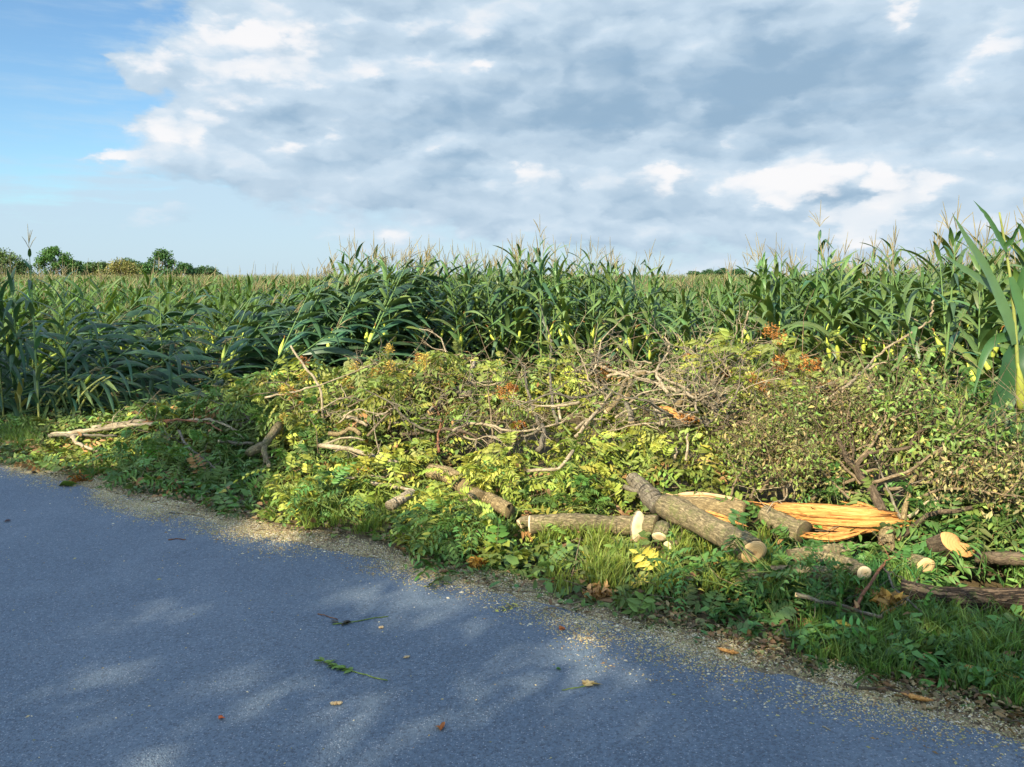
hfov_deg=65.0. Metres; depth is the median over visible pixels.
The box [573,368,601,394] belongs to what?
branch
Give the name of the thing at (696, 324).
corn plant
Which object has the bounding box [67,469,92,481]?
dead leaf cluster
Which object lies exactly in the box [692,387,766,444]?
bare branch
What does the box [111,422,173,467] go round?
leafy branch
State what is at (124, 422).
branch
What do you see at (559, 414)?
branch
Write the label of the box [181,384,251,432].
leafy branch
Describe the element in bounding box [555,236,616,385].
corn plant
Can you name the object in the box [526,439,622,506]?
leafy branch
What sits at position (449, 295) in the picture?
corn plant
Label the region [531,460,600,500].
leafy branch
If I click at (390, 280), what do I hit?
corn plant
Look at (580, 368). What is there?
bare branch
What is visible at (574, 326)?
corn plant
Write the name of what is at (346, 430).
branch
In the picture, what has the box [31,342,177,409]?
corn plant
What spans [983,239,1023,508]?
corn plant
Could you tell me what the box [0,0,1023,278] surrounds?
sky
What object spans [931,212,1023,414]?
corn plant
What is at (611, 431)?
twig debris
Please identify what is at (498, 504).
log
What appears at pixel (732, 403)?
bare branch
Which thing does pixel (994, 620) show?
weed
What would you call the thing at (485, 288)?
corn plant
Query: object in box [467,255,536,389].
corn plant
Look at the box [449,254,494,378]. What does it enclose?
corn plant
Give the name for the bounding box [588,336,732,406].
branch
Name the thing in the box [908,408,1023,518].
leafy branch
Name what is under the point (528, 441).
leafy branch
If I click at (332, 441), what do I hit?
branch
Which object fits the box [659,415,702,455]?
bare branch
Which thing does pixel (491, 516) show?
leafy branch
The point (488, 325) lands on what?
corn plant
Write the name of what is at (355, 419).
branch
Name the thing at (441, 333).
corn plant
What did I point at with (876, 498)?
bare branch
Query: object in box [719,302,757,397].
branch
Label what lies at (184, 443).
branch
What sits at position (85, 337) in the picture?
corn plant
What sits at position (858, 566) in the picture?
log
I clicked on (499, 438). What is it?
bare branch
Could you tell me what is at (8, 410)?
corn plant
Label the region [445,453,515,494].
leafy branch
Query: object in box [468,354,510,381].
branch
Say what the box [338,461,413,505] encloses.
leafy branch
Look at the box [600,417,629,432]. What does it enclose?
weed
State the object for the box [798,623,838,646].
weed
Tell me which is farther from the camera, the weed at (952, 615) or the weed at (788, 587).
the weed at (788, 587)
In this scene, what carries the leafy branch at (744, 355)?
on the branch
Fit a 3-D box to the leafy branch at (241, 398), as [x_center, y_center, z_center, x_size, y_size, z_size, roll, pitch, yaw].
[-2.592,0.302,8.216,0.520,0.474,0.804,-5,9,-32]
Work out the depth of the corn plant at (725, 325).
10.63 m
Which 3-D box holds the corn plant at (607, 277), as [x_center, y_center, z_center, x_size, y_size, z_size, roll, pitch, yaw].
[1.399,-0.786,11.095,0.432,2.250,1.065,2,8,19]
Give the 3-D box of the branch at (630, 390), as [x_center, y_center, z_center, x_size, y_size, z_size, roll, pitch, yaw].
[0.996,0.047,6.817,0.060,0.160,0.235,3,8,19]
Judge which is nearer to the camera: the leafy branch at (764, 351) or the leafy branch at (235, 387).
the leafy branch at (764, 351)
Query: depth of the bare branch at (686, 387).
6.18 m
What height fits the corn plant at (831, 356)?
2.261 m
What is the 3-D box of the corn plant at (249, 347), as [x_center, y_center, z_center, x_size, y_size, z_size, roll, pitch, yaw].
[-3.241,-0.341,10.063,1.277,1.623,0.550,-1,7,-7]
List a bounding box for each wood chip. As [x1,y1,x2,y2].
[330,701,342,704]
[718,647,738,653]
[901,693,933,701]
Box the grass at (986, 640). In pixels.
[0,414,1023,709]
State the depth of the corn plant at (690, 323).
9.94 m
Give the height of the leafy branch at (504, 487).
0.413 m
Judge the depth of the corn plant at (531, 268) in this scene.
11.56 m
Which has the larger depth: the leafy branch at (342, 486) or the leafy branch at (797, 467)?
the leafy branch at (342, 486)
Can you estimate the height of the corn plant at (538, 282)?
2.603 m
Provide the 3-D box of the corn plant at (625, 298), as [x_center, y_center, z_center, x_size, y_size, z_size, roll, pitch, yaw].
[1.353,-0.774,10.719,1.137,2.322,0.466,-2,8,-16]
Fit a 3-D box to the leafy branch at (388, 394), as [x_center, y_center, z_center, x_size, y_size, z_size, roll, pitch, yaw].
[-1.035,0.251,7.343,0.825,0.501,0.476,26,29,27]
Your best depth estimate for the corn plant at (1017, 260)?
7.58 m
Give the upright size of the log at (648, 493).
0.240 m
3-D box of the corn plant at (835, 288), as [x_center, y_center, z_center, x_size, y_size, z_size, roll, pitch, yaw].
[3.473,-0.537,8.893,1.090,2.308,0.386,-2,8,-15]
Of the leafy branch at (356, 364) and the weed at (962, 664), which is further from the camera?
the leafy branch at (356, 364)
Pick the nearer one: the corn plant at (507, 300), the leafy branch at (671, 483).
the leafy branch at (671, 483)
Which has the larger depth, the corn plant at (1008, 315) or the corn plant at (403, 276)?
the corn plant at (403, 276)
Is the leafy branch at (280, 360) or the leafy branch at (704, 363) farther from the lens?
the leafy branch at (280, 360)
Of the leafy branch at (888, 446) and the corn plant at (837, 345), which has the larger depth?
the corn plant at (837, 345)
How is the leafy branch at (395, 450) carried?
on the ground at (950, 569)
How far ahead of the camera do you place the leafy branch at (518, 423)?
6.97 m
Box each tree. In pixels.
[0,247,33,277]
[2,261,38,276]
[33,246,73,277]
[60,260,89,280]
[82,260,93,276]
[86,260,110,277]
[110,257,147,276]
[137,246,191,277]
[176,262,198,281]
[196,265,222,279]
[686,271,704,278]
[700,268,718,277]
[714,268,730,275]
[730,268,747,278]
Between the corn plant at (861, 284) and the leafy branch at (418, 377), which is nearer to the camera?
the leafy branch at (418, 377)
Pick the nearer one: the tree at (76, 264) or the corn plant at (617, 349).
the corn plant at (617, 349)
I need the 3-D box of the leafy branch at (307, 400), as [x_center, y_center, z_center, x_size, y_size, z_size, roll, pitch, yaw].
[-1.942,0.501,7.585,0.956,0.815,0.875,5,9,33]
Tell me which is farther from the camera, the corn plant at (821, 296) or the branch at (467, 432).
the corn plant at (821, 296)
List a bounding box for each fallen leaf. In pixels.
[59,481,78,485]
[437,722,444,730]
[835,619,850,625]
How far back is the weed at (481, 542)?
5.16 m
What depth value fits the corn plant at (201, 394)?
9.40 m
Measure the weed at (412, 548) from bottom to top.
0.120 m
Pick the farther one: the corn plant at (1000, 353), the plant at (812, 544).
the corn plant at (1000, 353)
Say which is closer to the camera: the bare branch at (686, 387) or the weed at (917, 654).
the weed at (917, 654)
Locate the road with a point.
(214, 646)
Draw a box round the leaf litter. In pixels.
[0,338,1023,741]
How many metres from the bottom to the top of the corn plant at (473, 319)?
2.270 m
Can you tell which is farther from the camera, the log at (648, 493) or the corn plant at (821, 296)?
the corn plant at (821, 296)
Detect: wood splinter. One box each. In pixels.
[651,406,681,418]
[706,510,747,526]
[799,529,869,541]
[840,501,892,517]
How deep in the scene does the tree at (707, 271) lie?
206.92 m
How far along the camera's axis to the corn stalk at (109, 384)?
9.57 m
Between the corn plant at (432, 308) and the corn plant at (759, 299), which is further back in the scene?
the corn plant at (432, 308)
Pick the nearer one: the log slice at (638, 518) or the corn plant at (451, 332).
the log slice at (638, 518)
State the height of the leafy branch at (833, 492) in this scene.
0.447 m
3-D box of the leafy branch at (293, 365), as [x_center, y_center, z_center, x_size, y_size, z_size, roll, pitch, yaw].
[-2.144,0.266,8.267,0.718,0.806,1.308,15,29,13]
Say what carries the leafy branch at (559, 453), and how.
on the ground at (950, 569)
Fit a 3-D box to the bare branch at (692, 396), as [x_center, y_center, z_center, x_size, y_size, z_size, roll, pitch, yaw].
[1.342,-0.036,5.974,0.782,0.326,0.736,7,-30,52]
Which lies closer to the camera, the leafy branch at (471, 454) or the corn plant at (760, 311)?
the leafy branch at (471, 454)
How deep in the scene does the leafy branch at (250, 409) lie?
7.95 m
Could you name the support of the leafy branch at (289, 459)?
on the ground at (950, 569)
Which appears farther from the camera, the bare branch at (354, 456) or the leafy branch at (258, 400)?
the leafy branch at (258, 400)
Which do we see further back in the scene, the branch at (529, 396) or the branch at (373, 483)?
the branch at (529, 396)
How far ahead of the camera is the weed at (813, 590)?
4.22 m
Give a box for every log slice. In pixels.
[630,510,644,541]
[919,532,975,563]
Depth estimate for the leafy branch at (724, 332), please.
6.38 m
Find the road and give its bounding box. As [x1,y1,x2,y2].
[0,466,1023,766]
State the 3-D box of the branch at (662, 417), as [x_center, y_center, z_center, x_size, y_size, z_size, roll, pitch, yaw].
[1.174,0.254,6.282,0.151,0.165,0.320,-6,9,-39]
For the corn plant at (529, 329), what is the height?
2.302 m
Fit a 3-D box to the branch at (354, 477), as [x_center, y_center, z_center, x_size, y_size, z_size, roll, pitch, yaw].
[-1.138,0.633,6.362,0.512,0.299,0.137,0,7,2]
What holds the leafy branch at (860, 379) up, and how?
on the leafy branch at (769, 486)
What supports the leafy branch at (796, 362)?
on the leafy branch at (754, 485)
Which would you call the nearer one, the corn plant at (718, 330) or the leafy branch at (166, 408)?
the leafy branch at (166, 408)
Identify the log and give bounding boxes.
[385,488,414,510]
[425,464,484,506]
[482,491,514,517]
[516,513,659,535]
[623,484,636,491]
[626,472,661,513]
[652,520,669,541]
[654,494,766,563]
[664,540,679,548]
[665,491,748,521]
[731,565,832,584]
[785,543,853,564]
[816,550,871,579]
[893,548,934,571]
[900,579,1023,611]
[974,551,1023,565]
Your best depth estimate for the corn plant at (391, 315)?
10.45 m
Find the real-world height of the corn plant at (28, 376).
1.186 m
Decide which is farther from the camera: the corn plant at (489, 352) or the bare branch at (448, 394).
the corn plant at (489, 352)
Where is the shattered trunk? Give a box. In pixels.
[748,501,924,543]
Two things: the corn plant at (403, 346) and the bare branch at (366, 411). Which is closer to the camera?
the bare branch at (366, 411)
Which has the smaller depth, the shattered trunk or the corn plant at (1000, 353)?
the shattered trunk
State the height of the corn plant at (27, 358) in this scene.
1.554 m
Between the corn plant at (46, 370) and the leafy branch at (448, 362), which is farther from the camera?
the corn plant at (46, 370)
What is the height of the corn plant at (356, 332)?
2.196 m
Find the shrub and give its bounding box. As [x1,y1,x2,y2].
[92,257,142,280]
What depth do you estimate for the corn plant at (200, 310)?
10.63 m
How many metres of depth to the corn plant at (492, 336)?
10.69 m
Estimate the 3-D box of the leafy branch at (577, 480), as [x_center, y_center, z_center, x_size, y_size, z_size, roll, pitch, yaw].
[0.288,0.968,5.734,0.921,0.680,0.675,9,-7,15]
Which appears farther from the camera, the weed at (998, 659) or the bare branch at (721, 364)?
the bare branch at (721, 364)
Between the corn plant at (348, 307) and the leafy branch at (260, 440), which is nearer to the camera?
the leafy branch at (260, 440)
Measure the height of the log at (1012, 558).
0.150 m
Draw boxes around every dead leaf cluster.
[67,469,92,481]
[467,555,489,569]
[505,384,518,392]
[510,420,527,429]
[580,579,612,600]
[677,413,698,424]
[869,586,908,612]
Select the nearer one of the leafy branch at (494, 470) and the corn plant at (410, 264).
the leafy branch at (494, 470)
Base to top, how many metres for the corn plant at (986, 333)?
2.142 m
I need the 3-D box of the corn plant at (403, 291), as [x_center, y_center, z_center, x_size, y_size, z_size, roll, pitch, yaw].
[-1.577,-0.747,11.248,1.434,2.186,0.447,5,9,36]
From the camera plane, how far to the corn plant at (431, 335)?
11.15 m
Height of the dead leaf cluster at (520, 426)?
0.097 m
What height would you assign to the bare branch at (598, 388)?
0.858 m
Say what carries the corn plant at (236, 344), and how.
on the ground at (950, 569)
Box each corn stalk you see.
[24,373,71,414]
[34,374,71,413]
[42,375,86,417]
[51,378,96,417]
[59,374,99,413]
[70,376,116,421]
[76,375,119,419]
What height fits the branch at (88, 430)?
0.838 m
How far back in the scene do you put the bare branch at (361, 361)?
8.01 m
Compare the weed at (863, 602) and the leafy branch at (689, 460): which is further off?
the leafy branch at (689, 460)
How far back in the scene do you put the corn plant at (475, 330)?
11.23 m
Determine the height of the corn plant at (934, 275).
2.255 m
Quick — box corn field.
[0,234,1023,439]
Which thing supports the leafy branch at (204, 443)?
on the ground at (950, 569)
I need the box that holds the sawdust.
[0,457,1023,765]
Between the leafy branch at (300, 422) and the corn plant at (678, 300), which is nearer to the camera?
the leafy branch at (300, 422)
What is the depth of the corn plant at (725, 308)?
10.08 m
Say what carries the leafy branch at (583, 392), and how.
on the leafy branch at (594, 435)
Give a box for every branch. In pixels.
[48,433,116,437]
[50,387,243,438]
[70,435,97,451]
[72,441,158,487]
[89,430,158,472]
[91,419,148,427]
[105,445,195,491]
[106,407,191,441]
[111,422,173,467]
[113,401,191,443]
[124,397,195,441]
[127,430,221,485]
[128,393,211,444]
[130,387,221,431]
[139,396,199,436]
[154,415,224,471]
[160,416,228,441]
[166,365,248,430]
[173,392,231,431]
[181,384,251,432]
[198,444,257,492]
[199,392,267,446]
[203,429,275,461]
[205,432,268,469]
[207,386,272,432]
[209,369,301,443]
[209,377,276,440]
[210,380,267,437]
[218,440,254,444]
[223,372,324,440]
[227,370,291,405]
[227,378,285,395]
[228,412,308,453]
[228,415,319,455]
[230,392,273,433]
[231,448,331,477]
[233,452,365,526]
[240,396,357,461]
[242,370,320,423]
[245,421,283,467]
[246,444,353,483]
[249,426,304,463]
[253,360,331,436]
[253,372,306,398]
[254,372,312,415]
[255,384,329,443]
[259,427,355,468]
[265,355,337,389]
[265,363,375,398]
[266,355,316,399]
[268,381,350,438]
[274,487,349,531]
[275,375,342,410]
[277,394,352,441]
[280,383,380,419]
[283,406,352,442]
[290,345,330,430]
[294,361,371,426]
[297,376,391,437]
[297,462,372,530]
[298,453,353,514]
[301,463,419,517]
[302,361,402,414]
[304,376,395,431]
[304,478,394,536]
[305,455,425,507]
[307,362,408,425]
[313,432,358,479]
[318,400,398,461]
[323,428,381,451]
[324,359,431,435]
[325,397,411,458]
[325,436,363,443]
[326,399,385,427]
[328,427,361,436]
[329,449,427,509]
[336,445,415,501]
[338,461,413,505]
[343,343,434,393]
[343,414,367,426]
[344,336,396,386]
[344,447,388,492]
[345,451,399,478]
[348,360,434,440]
[350,366,440,429]
[354,351,404,383]
[355,373,436,436]
[366,353,483,436]
[366,438,434,494]
[370,341,414,388]
[370,481,409,489]
[374,395,408,456]
[375,405,399,416]
[376,350,478,431]
[377,417,474,466]
[379,358,458,426]
[380,500,478,562]
[384,352,438,400]
[385,440,452,479]
[385,483,493,545]
[387,360,475,429]
[391,498,481,560]
[394,392,448,453]
[394,448,465,515]
[395,405,442,439]
[397,468,496,551]
[398,352,443,387]
[399,396,455,453]
[401,352,484,435]
[402,412,503,448]
[406,356,455,405]
[407,326,456,368]
[409,358,474,406]
[409,497,502,565]
[410,442,517,520]
[420,459,504,512]
[423,510,496,567]
[426,353,463,384]
[427,381,492,415]
[427,386,523,466]
[432,392,463,452]
[441,409,488,454]
[442,455,528,512]
[445,396,592,447]
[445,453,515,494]
[451,386,484,434]
[454,431,552,503]
[456,351,515,397]
[461,384,521,449]
[463,432,524,493]
[463,435,506,457]
[465,357,506,395]
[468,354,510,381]
[468,395,539,442]
[470,447,524,509]
[471,406,541,460]
[474,360,533,439]
[483,420,516,452]
[486,360,579,423]
[490,357,607,441]
[494,380,544,423]
[495,430,555,507]
[496,398,572,461]
[505,347,539,429]
[506,437,639,511]
[513,357,586,429]
[515,476,596,543]
[516,385,593,439]
[521,388,577,420]
[523,358,595,410]
[524,423,608,485]
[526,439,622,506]
[526,473,615,527]
[527,341,611,401]
[527,449,574,472]
[528,477,603,514]
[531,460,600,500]
[532,421,587,496]
[535,423,545,452]
[536,293,574,425]
[546,345,621,389]
[547,372,596,449]
[547,381,619,443]
[556,302,614,397]
[556,337,619,374]
[558,425,646,472]
[562,471,637,513]
[565,342,611,372]
[572,393,633,470]
[572,412,667,473]
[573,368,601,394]
[574,361,637,437]
[575,402,622,432]
[582,310,643,379]
[583,317,630,375]
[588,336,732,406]
[588,370,679,435]
[590,379,627,406]
[595,404,663,454]
[597,399,672,429]
[604,358,651,370]
[604,371,646,413]
[606,350,700,409]
[608,436,716,489]
[610,309,706,367]
[614,385,680,422]
[624,378,632,399]
[624,401,633,424]
[628,422,684,491]
[629,355,711,385]
[629,367,691,402]
[629,397,693,464]
[630,357,694,381]
[637,416,691,444]
[642,319,737,437]
[642,373,709,410]
[643,397,724,479]
[645,327,691,393]
[647,422,718,469]
[648,365,732,402]
[652,407,683,426]
[658,407,722,445]
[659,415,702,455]
[663,342,735,407]
[664,345,724,423]
[664,368,817,497]
[665,314,750,411]
[667,438,746,490]
[668,337,767,390]
[668,408,731,474]
[670,335,734,410]
[671,370,710,408]
[672,508,844,614]
[673,328,788,416]
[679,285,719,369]
[680,407,756,478]
[683,365,805,415]
[684,433,688,460]
[688,370,784,431]
[689,389,811,495]
[691,408,780,498]
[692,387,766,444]
[693,334,738,382]
[694,330,865,494]
[695,558,774,614]
[697,305,768,375]
[699,312,734,386]
[699,337,768,434]
[700,387,759,419]
[700,412,742,424]
[702,324,764,388]
[703,344,819,465]
[708,343,761,405]
[708,396,741,408]
[710,355,770,385]
[713,351,844,392]
[713,388,775,457]
[713,409,778,461]
[714,415,765,431]
[717,306,778,364]
[718,348,778,405]
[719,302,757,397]
[722,371,861,484]
[724,349,818,477]
[727,353,870,423]
[728,368,877,417]
[733,381,860,498]
[734,356,832,416]
[736,415,861,502]
[736,451,824,547]
[738,379,831,430]
[740,378,832,426]
[742,424,869,502]
[749,334,822,404]
[749,553,839,588]
[751,360,831,439]
[752,378,854,464]
[753,398,877,482]
[755,322,874,387]
[756,420,847,499]
[758,358,856,475]
[759,365,886,461]
[760,363,861,483]
[765,524,821,565]
[766,442,833,499]
[768,386,891,487]
[774,416,929,496]
[778,339,917,431]
[783,348,904,448]
[785,334,905,443]
[792,336,900,447]
[795,485,865,541]
[795,592,882,618]
[799,461,863,504]
[808,365,890,447]
[812,433,861,500]
[812,472,860,502]
[817,377,841,395]
[818,344,956,437]
[821,502,907,548]
[823,300,934,405]
[829,387,960,510]
[839,541,888,591]
[841,362,955,476]
[842,354,1023,495]
[844,484,901,541]
[845,323,980,472]
[850,499,918,547]
[852,309,996,465]
[857,412,984,518]
[857,537,911,582]
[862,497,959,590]
[863,471,991,550]
[865,381,880,394]
[868,317,950,368]
[872,330,1023,490]
[877,376,1004,469]
[883,385,1023,499]
[887,326,933,374]
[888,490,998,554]
[895,506,972,540]
[897,361,992,440]
[900,463,918,520]
[902,390,1023,501]
[907,496,939,518]
[908,376,1023,524]
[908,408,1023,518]
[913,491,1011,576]
[922,488,1023,563]
[928,406,1023,516]
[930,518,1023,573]
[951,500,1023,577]
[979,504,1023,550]
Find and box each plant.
[0,250,40,419]
[0,266,32,420]
[0,281,36,410]
[0,301,80,411]
[0,316,59,389]
[0,375,69,415]
[0,388,134,424]
[0,391,130,420]
[2,304,77,391]
[2,338,104,395]
[3,366,122,421]
[4,346,113,390]
[9,365,167,421]
[10,224,59,428]
[11,312,123,391]
[11,315,131,397]
[12,300,114,392]
[23,254,103,404]
[26,306,153,412]
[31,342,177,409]
[39,288,122,405]
[48,326,175,417]
[51,390,170,417]
[59,311,154,366]
[81,275,168,379]
[89,386,179,403]
[90,366,222,414]
[91,368,259,421]
[93,295,162,398]
[96,301,142,377]
[101,291,220,395]
[104,290,199,384]
[106,343,181,386]
[116,335,220,403]
[118,336,239,394]
[129,256,185,392]
[131,269,225,390]
[132,314,221,391]
[140,378,230,423]
[148,381,211,423]
[180,277,279,386]
[181,353,246,390]
[193,303,301,390]
[194,358,271,390]
[211,273,284,388]
[218,301,311,383]
[219,277,288,385]
[220,293,297,386]
[223,325,310,384]
[224,277,285,384]
[238,292,294,370]
[239,285,300,377]
[240,272,294,377]
[254,273,305,381]
[258,275,335,370]
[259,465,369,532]
[267,258,346,384]
[268,315,367,381]
[274,278,357,378]
[279,273,360,380]
[280,254,353,380]
[280,262,349,380]
[293,259,336,332]
[293,270,375,371]
[295,255,357,358]
[299,291,359,370]
[301,262,337,368]
[309,273,392,368]
[309,281,359,362]
[313,263,387,367]
[313,345,364,373]
[315,246,399,375]
[318,259,363,366]
[320,238,376,367]
[323,236,362,291]
[327,243,399,371]
[328,243,361,344]
[329,243,381,325]
[330,267,372,359]
[332,231,381,322]
[332,266,381,354]
[335,287,429,365]
[338,243,423,358]
[338,245,407,345]
[345,247,368,367]
[357,247,383,339]
[358,237,442,367]
[358,241,437,363]
[358,255,432,359]
[362,241,400,325]
[362,258,452,361]
[366,270,412,359]
[368,243,396,312]
[370,244,434,352]
[370,244,457,363]
[372,252,409,347]
[376,243,418,358]
[377,243,458,363]
[378,249,432,347]
[378,258,421,357]
[383,238,455,361]
[390,252,436,358]
[391,238,444,351]
[393,254,447,360]
[399,246,450,351]
[400,496,499,571]
[404,238,475,358]
[404,245,438,355]
[408,251,457,351]
[411,316,472,359]
[415,336,469,361]
[416,241,495,408]
[416,247,495,409]
[419,280,451,359]
[433,250,488,371]
[434,243,495,367]
[440,258,463,325]
[443,247,498,371]
[444,246,496,369]
[445,264,488,353]
[446,246,485,395]
[447,248,512,403]
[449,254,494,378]
[460,242,534,407]
[460,248,499,398]
[464,253,495,354]
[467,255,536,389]
[468,261,510,363]
[469,341,504,361]
[471,245,506,357]
[473,246,512,402]
[475,255,533,397]
[480,236,549,405]
[481,239,545,399]
[489,258,535,375]
[492,244,534,371]
[499,239,536,394]
[503,264,511,350]
[504,237,534,375]
[505,247,548,383]
[506,219,568,413]
[507,235,580,377]
[507,241,537,391]
[507,249,552,367]
[509,230,573,410]
[509,254,557,399]
[515,257,588,384]
[523,246,547,363]
[525,238,596,404]
[532,265,560,374]
[533,238,588,411]
[542,255,605,407]
[546,247,590,411]
[548,234,600,392]
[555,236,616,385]
[555,237,629,411]
[556,266,600,383]
[558,246,605,395]
[560,259,628,411]
[565,262,608,390]
[565,266,588,401]
[570,255,610,392]
[571,259,620,406]
[574,246,644,401]
[579,255,606,389]
[582,239,677,386]
[584,274,654,407]
[596,248,621,363]
[596,249,653,415]
[598,258,622,365]
[599,262,640,393]
[606,278,665,407]
[609,265,670,402]
[617,253,655,370]
[618,276,670,415]
[624,252,668,409]
[626,288,656,366]
[635,275,688,393]
[641,531,746,618]
[648,270,710,400]
[652,278,717,396]
[655,269,699,395]
[655,276,694,400]
[660,286,724,386]
[666,284,701,404]
[670,288,696,383]
[671,273,696,390]
[675,284,706,350]
[676,267,746,383]
[689,255,758,394]
[698,257,768,426]
[700,290,738,405]
[704,279,751,389]
[716,262,749,387]
[717,252,792,399]
[733,234,808,380]
[739,232,800,390]
[742,254,804,392]
[746,238,771,376]
[747,233,786,399]
[752,256,798,376]
[756,239,801,377]
[771,539,872,615]
[778,228,861,377]
[785,234,880,379]
[788,231,877,380]
[791,205,858,368]
[835,236,902,436]
[838,230,942,404]
[841,239,937,389]
[842,221,935,399]
[848,216,971,403]
[855,252,864,365]
[863,255,910,440]
[877,248,946,469]
[880,234,965,418]
[882,229,988,419]
[902,238,987,423]
[908,199,978,468]
[911,225,1004,460]
[921,240,1011,492]
[928,243,996,423]
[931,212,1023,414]
[934,203,987,415]
[934,239,1011,402]
[940,200,1023,547]
[945,212,1021,425]
[953,213,1014,434]
[955,248,1011,413]
[965,264,1023,439]
[971,300,1010,409]
[971,495,997,544]
[974,211,1023,331]
[974,244,1023,503]
[981,197,1023,375]
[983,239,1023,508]
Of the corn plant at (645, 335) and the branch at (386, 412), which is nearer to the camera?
the branch at (386, 412)
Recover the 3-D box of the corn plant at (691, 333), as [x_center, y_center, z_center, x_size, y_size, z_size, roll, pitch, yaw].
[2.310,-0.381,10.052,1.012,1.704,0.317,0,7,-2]
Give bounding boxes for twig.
[315,657,387,680]
[331,616,387,625]
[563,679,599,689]
[843,567,922,612]
[844,683,901,692]
[853,540,895,619]
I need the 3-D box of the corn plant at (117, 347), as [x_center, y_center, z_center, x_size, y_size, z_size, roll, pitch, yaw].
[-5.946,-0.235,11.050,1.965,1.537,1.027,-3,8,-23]
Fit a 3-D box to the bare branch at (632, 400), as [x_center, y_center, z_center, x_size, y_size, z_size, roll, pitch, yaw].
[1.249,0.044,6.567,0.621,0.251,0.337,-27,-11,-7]
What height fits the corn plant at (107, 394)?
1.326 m
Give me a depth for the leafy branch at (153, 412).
8.38 m
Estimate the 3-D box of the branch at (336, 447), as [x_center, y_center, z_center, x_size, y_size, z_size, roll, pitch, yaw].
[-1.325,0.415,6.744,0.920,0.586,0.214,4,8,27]
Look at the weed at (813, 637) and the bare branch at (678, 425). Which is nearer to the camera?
the weed at (813, 637)
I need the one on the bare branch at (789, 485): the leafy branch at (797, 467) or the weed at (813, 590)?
the leafy branch at (797, 467)
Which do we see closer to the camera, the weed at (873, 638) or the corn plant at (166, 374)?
the weed at (873, 638)
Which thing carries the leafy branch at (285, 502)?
on the ground at (950, 569)
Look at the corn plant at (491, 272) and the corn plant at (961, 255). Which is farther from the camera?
the corn plant at (491, 272)
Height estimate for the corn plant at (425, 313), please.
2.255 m
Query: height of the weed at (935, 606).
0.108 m
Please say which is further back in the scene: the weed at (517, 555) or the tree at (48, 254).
the tree at (48, 254)
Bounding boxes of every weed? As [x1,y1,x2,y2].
[391,534,418,545]
[405,542,430,555]
[459,543,488,554]
[470,532,492,546]
[478,552,502,565]
[483,541,503,552]
[485,535,512,554]
[494,538,512,556]
[502,544,530,567]
[518,547,534,563]
[528,543,549,556]
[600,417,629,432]
[698,602,733,625]
[719,576,747,596]
[724,600,746,619]
[739,618,768,639]
[751,588,774,605]
[777,579,797,593]
[785,586,816,604]
[792,629,814,651]
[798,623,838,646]
[802,626,829,650]
[809,587,831,611]
[824,615,860,644]
[825,621,851,639]
[854,592,879,609]
[855,634,879,660]
[886,619,916,647]
[890,642,924,665]
[894,631,914,647]
[897,612,922,630]
[917,596,936,606]
[918,628,947,645]
[920,658,955,680]
[926,604,943,619]
[932,641,966,661]
[939,629,974,653]
[944,607,959,622]
[946,616,974,631]
[956,662,992,684]
[967,666,995,689]
[971,618,988,635]
[972,651,1017,670]
[985,612,1007,631]
[1003,654,1023,674]
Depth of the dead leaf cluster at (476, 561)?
4.90 m
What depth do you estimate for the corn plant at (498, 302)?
10.75 m
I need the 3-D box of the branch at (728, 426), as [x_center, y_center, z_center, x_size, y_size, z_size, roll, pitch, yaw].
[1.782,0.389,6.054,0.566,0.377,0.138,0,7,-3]
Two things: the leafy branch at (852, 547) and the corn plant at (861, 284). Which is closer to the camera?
the leafy branch at (852, 547)
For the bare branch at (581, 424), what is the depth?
6.60 m
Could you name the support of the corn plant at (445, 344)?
on the ground at (950, 569)
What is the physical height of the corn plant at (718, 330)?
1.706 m
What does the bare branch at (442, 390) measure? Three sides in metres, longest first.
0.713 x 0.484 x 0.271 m
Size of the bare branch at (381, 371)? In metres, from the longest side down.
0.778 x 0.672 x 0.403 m
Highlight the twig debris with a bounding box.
[5,291,1023,717]
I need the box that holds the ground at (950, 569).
[0,281,1023,742]
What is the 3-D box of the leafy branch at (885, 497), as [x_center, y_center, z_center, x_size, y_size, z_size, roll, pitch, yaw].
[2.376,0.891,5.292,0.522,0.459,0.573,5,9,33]
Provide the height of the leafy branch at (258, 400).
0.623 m
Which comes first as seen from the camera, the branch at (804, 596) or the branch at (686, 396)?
the branch at (804, 596)
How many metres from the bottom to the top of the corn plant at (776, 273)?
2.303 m
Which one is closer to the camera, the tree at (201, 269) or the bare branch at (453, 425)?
the bare branch at (453, 425)

